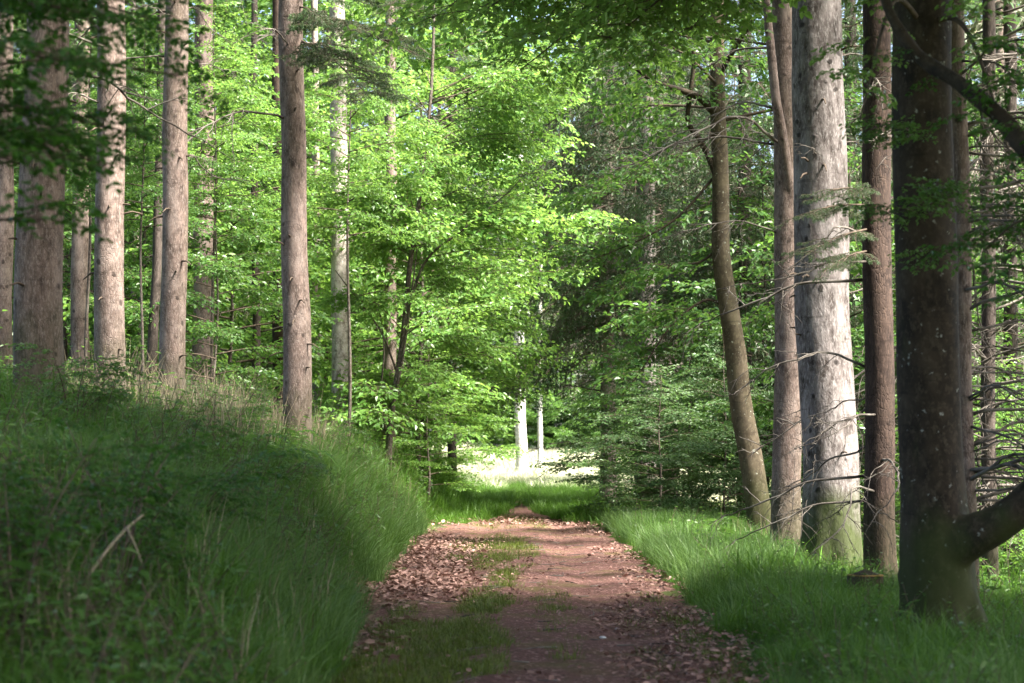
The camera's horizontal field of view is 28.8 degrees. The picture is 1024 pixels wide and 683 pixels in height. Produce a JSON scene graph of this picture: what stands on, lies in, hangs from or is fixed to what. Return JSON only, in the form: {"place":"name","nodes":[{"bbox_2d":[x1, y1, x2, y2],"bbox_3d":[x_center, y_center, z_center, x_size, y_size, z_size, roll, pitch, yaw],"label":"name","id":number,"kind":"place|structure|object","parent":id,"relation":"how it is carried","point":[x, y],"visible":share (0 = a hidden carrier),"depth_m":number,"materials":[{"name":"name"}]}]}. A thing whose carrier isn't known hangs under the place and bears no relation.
{"place":"outdoors","nodes":[
{"label":"outdoors","id":0,"kind":"place"},
{"bbox_2d":[0,353,1023,682],"bbox_3d":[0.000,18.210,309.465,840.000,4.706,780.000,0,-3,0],"label":"ground","id":1,"kind":"structure","parent":0,"point":[667,593],"depth_m":16.12,"materials":[{"name":"green plant"}]},
{"bbox_2d":[0,13,14,371],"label":"spruce tree","id":2,"kind":"object","parent":1,"relation":"on","point":[6,227],"visible":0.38,"depth_m":33.03,"materials":[{"name":"brown plant"}]},
{"bbox_2d":[0,528,62,658],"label":"herb plant","id":3,"kind":"object","parent":1,"relation":"on","point":[28,565],"visible":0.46,"depth_m":9.43,"materials":[{"name":"green plant"}]},
{"bbox_2d":[14,22,96,355],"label":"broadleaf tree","id":4,"kind":"object","parent":1,"relation":"on","point":[73,25],"visible":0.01,"depth_m":66.51,"materials":[{"name":"green plant"}]},
{"bbox_2d":[0,0,142,392],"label":"spruce tree","id":5,"kind":"object","parent":1,"relation":"on","point":[109,316],"visible":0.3,"depth_m":24.96,"materials":[{"name":"brown plant"}]},
{"bbox_2d":[12,23,131,356],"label":"spruce tree","id":6,"kind":"object","parent":1,"relation":"on","point":[68,261],"visible":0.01,"depth_m":58.22,"materials":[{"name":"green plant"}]},
{"bbox_2d":[0,342,153,422],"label":"leafy shrub","id":7,"kind":"object","parent":1,"relation":"on","point":[104,392],"visible":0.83,"depth_m":18.42,"materials":[{"name":"green plant"}]},
{"bbox_2d":[12,13,153,366],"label":"sapling tree","id":8,"kind":"object","parent":1,"relation":"on","point":[16,179],"visible":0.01,"depth_m":40.53,"materials":[{"name":"green plant"}]},
{"bbox_2d":[59,608,110,680],"bbox_3d":[-1.899,1.470,8.927,0.253,0.541,0.262,0,-3,0],"label":"herb plant","id":9,"kind":"object","parent":1,"relation":"on","point":[81,612],"visible":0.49,"depth_m":8.93,"materials":[{"name":"green plant"}]},
{"bbox_2d":[0,430,171,667],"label":"leafy shrub","id":10,"kind":"object","parent":1,"relation":"on","point":[31,510],"visible":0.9,"depth_m":9.85,"materials":[{"name":"green plant"}]},
{"bbox_2d":[5,6,200,373],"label":"sapling tree","id":11,"kind":"object","parent":1,"relation":"on","point":[129,52],"visible":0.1,"depth_m":34.11,"materials":[{"name":"green plant"}]},
{"bbox_2d":[81,514,143,585],"bbox_3d":[-2.071,1.106,10.552,0.166,0.369,0.408,-3,-4,42],"label":"dry stick","id":12,"kind":"object","parent":1,"relation":"on","point":[105,552],"visible":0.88,"depth_m":10.59,"materials":[{"name":"wood"}]},
{"bbox_2d":[1,2,232,401],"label":"spruce tree","id":13,"kind":"object","parent":1,"relation":"on","point":[38,297],"visible":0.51,"depth_m":19.90,"materials":[{"name":"brown plant"}]},
{"bbox_2d":[12,20,227,386],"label":"sapling tree","id":14,"kind":"object","parent":1,"relation":"on","point":[65,334],"visible":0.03,"depth_m":46.02,"materials":[{"name":"green plant"}]},
{"bbox_2d":[0,0,254,244],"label":"beech tree","id":15,"kind":"object","parent":1,"relation":"on","point":[55,136],"visible":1,"depth_m":9.28,"materials":[{"name":"green plant"}]},
{"bbox_2d":[63,0,191,382],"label":"spruce tree","id":16,"kind":"object","parent":1,"relation":"on","point":[79,263],"visible":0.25,"depth_m":37.98,"materials":[{"name":"brown plant"}]},
{"bbox_2d":[0,417,257,603],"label":"leafy shrub","id":17,"kind":"object","parent":1,"relation":"on","point":[159,496],"visible":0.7,"depth_m":11.60,"materials":[{"name":"green plant"}]},
{"bbox_2d":[130,1,138,355],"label":"spruce tree","id":18,"kind":"object","parent":1,"relation":"on","point":[136,157],"depth_m":48.21,"materials":[{"name":"brown plant"}]},
{"bbox_2d":[12,0,262,359],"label":"broadleaf tree","id":19,"kind":"object","parent":1,"relation":"on","point":[224,19],"visible":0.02,"depth_m":52.07,"materials":[{"name":"green plant"}]},
{"bbox_2d":[12,1,280,392],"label":"sapling tree","id":20,"kind":"object","parent":1,"relation":"on","point":[220,251],"visible":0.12,"depth_m":41.90,"materials":[{"name":"green plant"}]},
{"bbox_2d":[68,14,233,386],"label":"sapling tree","id":21,"kind":"object","parent":1,"relation":"on","point":[150,146],"visible":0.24,"depth_m":32.19,"materials":[{"name":"green plant"}]},
{"bbox_2d":[64,1,242,384],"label":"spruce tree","id":22,"kind":"object","parent":1,"relation":"on","point":[124,252],"depth_m":63.96,"materials":[{"name":"green plant"}]},
{"bbox_2d":[146,0,165,388],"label":"spruce tree","id":23,"kind":"object","parent":1,"relation":"on","point":[152,342],"visible":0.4,"depth_m":35.05,"materials":[{"name":"brown plant"}]},
{"bbox_2d":[70,0,246,407],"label":"spruce tree","id":24,"kind":"object","parent":1,"relation":"on","point":[172,326],"visible":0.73,"depth_m":28.01,"materials":[{"name":"brown plant"}]},
{"bbox_2d":[14,0,327,358],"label":"broadleaf tree","id":25,"kind":"object","parent":1,"relation":"on","point":[244,27],"visible":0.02,"depth_m":59.37,"materials":[{"name":"green plant"}]},
{"bbox_2d":[86,449,301,528],"bbox_3d":[-2.400,1.238,14.923,1.563,0.876,1.376,0,-3,0],"label":"leafy shrub","id":26,"kind":"object","parent":1,"relation":"on","point":[226,487],"visible":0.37,"depth_m":14.91,"materials":[{"name":"green plant"}]},
{"bbox_2d":[134,0,281,391],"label":"sapling tree","id":27,"kind":"object","parent":1,"relation":"on","point":[259,168],"visible":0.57,"depth_m":36.76,"materials":[{"name":"green plant"}]},
{"bbox_2d":[92,147,342,403],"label":"sapling tree","id":28,"kind":"object","parent":1,"relation":"on","point":[224,272],"visible":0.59,"depth_m":36.08,"materials":[{"name":"green plant"}]},
{"bbox_2d":[63,1,386,397],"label":"sapling tree","id":29,"kind":"object","parent":1,"relation":"on","point":[315,275],"visible":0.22,"depth_m":43.96,"materials":[{"name":"green plant"}]},
{"bbox_2d":[177,381,283,430],"bbox_3d":[-3.514,1.017,24.992,1.285,1.063,1.483,0,-3,0],"label":"leafy shrub","id":30,"kind":"object","parent":1,"relation":"on","point":[259,408],"visible":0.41,"depth_m":24.84,"materials":[{"name":"green plant"}]},
{"bbox_2d":[127,0,357,399],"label":"spruce tree","id":31,"kind":"object","parent":1,"relation":"on","point":[197,348],"visible":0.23,"depth_m":40.06,"materials":[{"name":"brown plant"}]},
{"bbox_2d":[186,0,324,399],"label":"spruce tree","id":32,"kind":"object","parent":1,"relation":"on","point":[265,366],"depth_m":66.11,"materials":[{"name":"green plant"}]},
{"bbox_2d":[187,0,331,404],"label":"spruce tree","id":33,"kind":"object","parent":1,"relation":"on","point":[256,317],"visible":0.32,"depth_m":46.15,"materials":[{"name":"brown plant"}]},
{"bbox_2d":[208,457,336,497],"bbox_3d":[-2.556,1.547,20.952,1.381,0.729,1.504,0,-3,0],"label":"leafy shrub","id":34,"kind":"object","parent":1,"relation":"on","point":[322,466],"visible":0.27,"depth_m":21.13,"materials":[{"name":"green plant"}]},
{"bbox_2d":[234,0,324,407],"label":"spruce tree","id":35,"kind":"object","parent":1,"relation":"on","point":[276,85],"visible":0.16,"depth_m":50.30,"materials":[{"name":"brown plant"}]},
{"bbox_2d":[148,0,450,442],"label":"spruce tree","id":36,"kind":"object","parent":1,"relation":"on","point":[295,20],"visible":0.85,"depth_m":29.88,"materials":[{"name":"green plant"}]},
{"bbox_2d":[187,67,432,403],"bbox_3d":[-6.013,-2.242,55.476,7.510,10.700,8.078,1,-3,-20],"label":"sapling tree","id":37,"kind":"object","parent":1,"relation":"on","point":[249,268],"visible":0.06,"depth_m":54.66,"materials":[{"name":"green plant"}]},
{"bbox_2d":[191,0,445,385],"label":"broadleaf tree","id":38,"kind":"object","parent":1,"relation":"on","point":[309,39],"visible":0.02,"depth_m":66.15,"materials":[{"name":"green plant"}]},
{"bbox_2d":[217,0,455,411],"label":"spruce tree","id":39,"kind":"object","parent":1,"relation":"on","point":[370,149],"depth_m":61.99,"materials":[{"name":"green plant"}]},
{"bbox_2d":[316,414,382,462],"bbox_3d":[-2.767,1.827,32.931,1.500,1.230,1.269,-2,-4,37],"label":"leafy shrub","id":40,"kind":"object","parent":1,"relation":"on","point":[366,433],"visible":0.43,"depth_m":32.66,"materials":[{"name":"green plant"}]},
{"bbox_2d":[311,0,395,414],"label":"spruce tree","id":41,"kind":"object","parent":1,"relation":"on","point":[314,36],"visible":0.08,"depth_m":52.30,"materials":[{"name":"brown plant"}]},
{"bbox_2d":[257,0,452,440],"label":"sapling tree","id":42,"kind":"object","parent":1,"relation":"on","point":[312,97],"visible":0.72,"depth_m":38.55,"materials":[{"name":"green plant"}]},
{"bbox_2d":[217,37,496,413],"bbox_3d":[-4.080,-2.413,50.217,6.834,10.665,7.266,3,-4,-43],"label":"sapling tree","id":43,"kind":"object","parent":1,"relation":"on","point":[325,154],"visible":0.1,"depth_m":50.02,"materials":[{"name":"green plant"}]},
{"bbox_2d":[268,0,464,430],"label":"spruce tree","id":44,"kind":"object","parent":1,"relation":"on","point":[339,330],"visible":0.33,"depth_m":42.01,"materials":[{"name":"brown plant"}]},
{"bbox_2d":[233,0,551,438],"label":"broadleaf tree","id":45,"kind":"object","parent":1,"relation":"on","point":[447,61],"visible":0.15,"depth_m":55.89,"materials":[{"name":"green plant"}]},
{"bbox_2d":[320,3,477,453],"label":"spruce tree","id":46,"kind":"object","parent":1,"relation":"on","point":[388,363],"visible":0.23,"depth_m":46.04,"materials":[{"name":"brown plant"}]},
{"bbox_2d":[0,336,799,682],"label":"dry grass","id":47,"kind":"structure","parent":1,"relation":"on","point":[210,402],"depth_m":23.34,"materials":[{"name":"plant"}]},
{"bbox_2d":[261,50,570,478],"bbox_3d":[-2.360,-1.823,48.269,7.818,11.173,7.331,0,-3,0],"label":"sapling tree","id":48,"kind":"object","parent":1,"relation":"on","point":[478,377],"visible":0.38,"depth_m":47.86,"materials":[{"name":"green plant"}]},
{"bbox_2d":[322,144,541,451],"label":"sapling tree","id":49,"kind":"object","parent":1,"relation":"on","point":[476,369],"visible":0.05,"depth_m":57.43,"materials":[{"name":"green plant"}]},
{"bbox_2d":[352,334,527,502],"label":"sapling tree","id":50,"kind":"object","parent":1,"relation":"on","point":[417,442],"visible":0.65,"depth_m":45.88,"materials":[{"name":"green plant"}]},
{"bbox_2d":[320,1,573,456],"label":"broadleaf tree","id":51,"kind":"object","parent":1,"relation":"on","point":[516,160],"visible":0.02,"depth_m":79.57,"materials":[{"name":"green plant"}]},
{"bbox_2d":[373,9,553,478],"bbox_3d":[-1.922,-5.263,64.328,6.295,20.407,6.442,1,-3,-21],"label":"spruce tree","id":52,"kind":"object","parent":1,"relation":"on","point":[451,447],"visible":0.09,"depth_m":64.17,"materials":[{"name":"green plant"}]},
{"bbox_2d":[404,306,527,464],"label":"sapling tree","id":53,"kind":"object","parent":1,"relation":"on","point":[503,426],"visible":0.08,"depth_m":71.94,"materials":[{"name":"green plant"}]},
{"bbox_2d":[141,408,798,551],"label":"fern undergrowth","id":54,"kind":"object","parent":1,"relation":"on","point":[309,454],"visible":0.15,"depth_m":25.37,"materials":[{"name":"green plant"}]},
{"bbox_2d":[312,5,634,471],"bbox_3d":[-0.898,-2.169,41.307,6.853,10.906,6.292,0,-3,0],"label":"maple tree","id":55,"kind":"object","parent":1,"relation":"on","point":[368,393],"visible":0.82,"depth_m":40.91,"materials":[{"name":"green plant"}]},
{"bbox_2d":[397,6,595,445],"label":"broadleaf tree","id":56,"kind":"object","parent":1,"relation":"on","point":[494,177],"depth_m":141.39,"materials":[{"name":"green plant"}]},
{"bbox_2d":[0,309,1023,682],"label":"undergrowth","id":57,"kind":"object","parent":1,"relation":"on","point":[100,627],"visible":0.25,"depth_m":11.85,"materials":[{"name":"green plant"}]},
{"bbox_2d":[12,4,1023,467],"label":"distant woods","id":58,"kind":"object","parent":1,"relation":"on","point":[552,426],"visible":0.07,"depth_m":133.53,"materials":[{"name":"green plant"}]},
{"bbox_2d":[473,76,593,471],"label":"birch tree","id":59,"kind":"object","parent":1,"relation":"on","point":[521,439],"visible":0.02,"depth_m":99.67,"materials":[{"name":"white plant"}]},
{"bbox_2d":[490,127,593,463],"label":"birch tree","id":60,"kind":"object","parent":1,"relation":"on","point":[539,438],"visible":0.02,"depth_m":105.82,"materials":[{"name":"white plant"}]},
{"bbox_2d":[445,0,656,372],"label":"broadleaf tree","id":61,"kind":"object","parent":1,"relation":"on","point":[552,61],"depth_m":149.49,"materials":[{"name":"green plant"}]},
{"bbox_2d":[284,511,828,682],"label":"fallen leaves","id":62,"kind":"object","parent":1,"relation":"on","point":[424,557],"visible":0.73,"depth_m":20.82,"materials":[{"name":"brown plant"}]},
{"bbox_2d":[503,6,691,384],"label":"broadleaf tree","id":63,"kind":"object","parent":1,"relation":"on","point":[577,362],"visible":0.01,"depth_m":142.35,"materials":[{"name":"green plant"}]},
{"bbox_2d":[475,0,726,501],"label":"spruce tree","id":64,"kind":"object","parent":1,"relation":"on","point":[558,337],"visible":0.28,"depth_m":56.71,"materials":[{"name":"green plant"}]},
{"bbox_2d":[483,8,725,495],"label":"spruce tree","id":65,"kind":"object","parent":1,"relation":"on","point":[547,315],"visible":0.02,"depth_m":65.86,"materials":[{"name":"green plant"}]},
{"bbox_2d":[408,441,801,506],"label":"meadow grass","id":66,"kind":"structure","parent":1,"relation":"on","point":[506,471],"depth_m":97.70,"materials":[{"name":"plant"}]},
{"bbox_2d":[529,350,707,512],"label":"sapling tree","id":67,"kind":"object","parent":1,"relation":"on","point":[585,424],"visible":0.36,"depth_m":45.73,"materials":[{"name":"green plant"}]},
{"bbox_2d":[487,0,773,505],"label":"spruce tree","id":68,"kind":"object","parent":1,"relation":"on","point":[646,194],"visible":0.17,"depth_m":51.93,"materials":[{"name":"green plant"}]},
{"bbox_2d":[559,297,733,486],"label":"sapling tree","id":69,"kind":"object","parent":1,"relation":"on","point":[587,391],"visible":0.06,"depth_m":74.33,"materials":[{"name":"green plant"}]},
{"bbox_2d":[557,364,742,521],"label":"sapling tree","id":70,"kind":"object","parent":1,"relation":"on","point":[660,455],"visible":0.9,"depth_m":38.96,"materials":[{"name":"green plant"}]},
{"bbox_2d":[533,6,773,496],"bbox_3d":[4.975,-5.887,60.567,8.490,22.701,7.806,-2,-4,29],"label":"spruce tree","id":71,"kind":"object","parent":1,"relation":"on","point":[567,370],"visible":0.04,"depth_m":59.82,"materials":[{"name":"green plant"}]},
{"bbox_2d":[434,0,891,534],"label":"beech tree","id":72,"kind":"object","parent":1,"relation":"on","point":[753,474],"visible":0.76,"depth_m":32.96,"materials":[{"name":"green plant"}]},
{"bbox_2d":[589,346,771,512],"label":"sapling tree","id":73,"kind":"object","parent":1,"relation":"on","point":[650,494],"visible":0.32,"depth_m":42.85,"materials":[{"name":"green plant"}]},
{"bbox_2d":[343,0,1023,637],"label":"beech tree","id":74,"kind":"object","parent":1,"relation":"on","point":[947,540],"visible":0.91,"depth_m":15.37,"materials":[{"name":"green plant"}]},
{"bbox_2d":[650,325,773,517],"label":"sapling tree","id":75,"kind":"object","parent":1,"relation":"on","point":[701,388],"visible":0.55,"depth_m":39.92,"materials":[{"name":"green plant"}]},
{"bbox_2d":[656,41,773,433],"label":"broadleaf tree","id":76,"kind":"object","parent":1,"relation":"on","point":[733,175],"depth_m":84.42,"materials":[{"name":"green plant"}]},
{"bbox_2d":[599,0,848,544],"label":"spruce tree","id":77,"kind":"object","parent":1,"relation":"on","point":[778,45],"visible":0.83,"depth_m":27.90,"materials":[{"name":"green plant"}]},
{"bbox_2d":[595,103,894,494],"bbox_3d":[5.504,-0.336,44.913,7.220,9.847,6.756,0,-3,0],"label":"sapling tree","id":78,"kind":"object","parent":1,"relation":"on","point":[708,284],"visible":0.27,"depth_m":44.45,"materials":[{"name":"green plant"}]},
{"bbox_2d":[607,0,894,509],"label":"spruce tree","id":79,"kind":"object","parent":1,"relation":"on","point":[757,234],"visible":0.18,"depth_m":46.72,"materials":[{"name":"green plant"}]},
{"bbox_2d":[681,0,899,579],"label":"spruce tree","id":80,"kind":"object","parent":1,"relation":"on","point":[878,499],"visible":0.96,"depth_m":21.89,"materials":[{"name":"green plant"}]},
{"bbox_2d":[692,145,980,523],"bbox_3d":[6.362,0.120,36.284,5.526,7.808,5.769,1,-3,-15],"label":"sapling tree","id":81,"kind":"object","parent":1,"relation":"on","point":[759,327],"visible":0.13,"depth_m":36.56,"materials":[{"name":"green plant"}]},
{"bbox_2d":[784,0,895,573],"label":"fir tree","id":82,"kind":"object","parent":1,"relation":"on","point":[819,144],"visible":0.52,"depth_m":23.34,"materials":[{"name":"grey plant"}]},
{"bbox_2d":[681,0,1023,535],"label":"spruce tree","id":83,"kind":"object","parent":1,"relation":"on","point":[851,22],"visible":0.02,"depth_m":44.07,"materials":[{"name":"green plant"}]},
{"bbox_2d":[847,569,883,594],"bbox_3d":[3.349,2.421,18.897,0.385,0.526,0.394,0,-3,0],"label":"tree stump","id":84,"kind":"object","parent":1,"relation":"on","point":[871,575],"visible":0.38,"depth_m":18.77,"materials":[{"name":"brown wood"}]},
{"bbox_2d":[711,0,1023,494],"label":"broadleaf tree","id":85,"kind":"object","parent":1,"relation":"on","point":[858,26],"visible":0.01,"depth_m":53.63,"materials":[{"name":"green plant"}]},
{"bbox_2d":[869,559,886,575],"bbox_3d":[3.694,2.426,19.890,0.239,0.511,0.247,0,-3,0],"label":"herb plant","id":86,"kind":"object","parent":1,"relation":"on","point":[877,566],"visible":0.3,"depth_m":19.90,"materials":[{"name":"green plant"}]},
{"bbox_2d":[737,0,1023,582],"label":"spruce tree","id":87,"kind":"object","parent":1,"relation":"on","point":[988,30],"visible":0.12,"depth_m":25.48,"materials":[{"name":"green plant"}]},
{"bbox_2d":[801,0,1023,554],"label":"spruce tree","id":88,"kind":"object","parent":1,"relation":"on","point":[854,321],"visible":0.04,"depth_m":40.10,"materials":[{"name":"green plant"}]},
{"bbox_2d":[842,0,1023,572],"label":"spruce tree","id":89,"kind":"object","parent":1,"relation":"on","point":[1008,5],"visible":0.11,"depth_m":31.01,"materials":[{"name":"green plant"}]},
{"bbox_2d":[845,0,1023,308],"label":"beech tree","id":90,"kind":"object","parent":1,"relation":"on","point":[1008,126],"visible":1,"depth_m":12.91,"materials":[{"name":"green plant"}]},
{"bbox_2d":[849,4,1023,569],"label":"spruce tree","id":91,"kind":"object","parent":1,"relation":"on","point":[1020,24],"visible":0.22,"depth_m":24.33,"materials":[{"name":"green plant"}]},
{"bbox_2d":[849,42,1023,549],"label":"sapling tree","id":92,"kind":"object","parent":1,"relation":"on","point":[859,270],"visible":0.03,"depth_m":36.01,"materials":[{"name":"green plant"}]},
{"bbox_2d":[858,2,1023,345],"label":"broadleaf tree","id":93,"kind":"object","parent":1,"relation":"on","point":[981,82],"depth_m":58.59,"materials":[{"name":"green plant"}]},
{"bbox_2d":[860,332,1023,575],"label":"sapling tree","id":94,"kind":"object","parent":1,"relation":"on","point":[1014,539],"visible":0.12,"depth_m":26.77,"materials":[{"name":"green plant"}]},
{"bbox_2d":[860,0,1023,528],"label":"spruce tree","id":95,"kind":"object","parent":1,"relation":"on","point":[1001,50],"visible":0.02,"depth_m":45.28,"materials":[{"name":"green plant"}]},
{"bbox_2d":[894,170,1023,559],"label":"sapling tree","id":96,"kind":"object","parent":1,"relation":"on","point":[1001,317],"visible":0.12,"depth_m":30.07,"materials":[{"name":"green plant"}]},
{"bbox_2d":[951,0,1023,596],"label":"spruce tree","id":97,"kind":"object","parent":1,"relation":"on","point":[962,171],"visible":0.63,"depth_m":19.00,"materials":[{"name":"green plant"}]},
{"bbox_2d":[17,0,1023,448],"label":"sky","id":98,"kind":"structure","parent":0,"point":[306,0],"materials":[{"name":"white"}]},
{"bbox_2d":[329,485,744,682],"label":"forest path","id":99,"kind":"structure","parent":0,"point":[547,663],"depth_m":18.88,"materials":[{"name":"brown soil"}]},
{"bbox_2d":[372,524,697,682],"bbox_3d":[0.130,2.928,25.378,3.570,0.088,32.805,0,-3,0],"label":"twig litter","id":100,"kind":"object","parent":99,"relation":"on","point":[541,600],"visible":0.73,"depth_m":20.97,"materials":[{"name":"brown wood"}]},
{"bbox_2d":[319,514,766,682],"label":"path grass","id":101,"kind":"structure","parent":99,"relation":"on","point":[480,637],"depth_m":15.88,"materials":[{"name":"green plant"}]}
]}

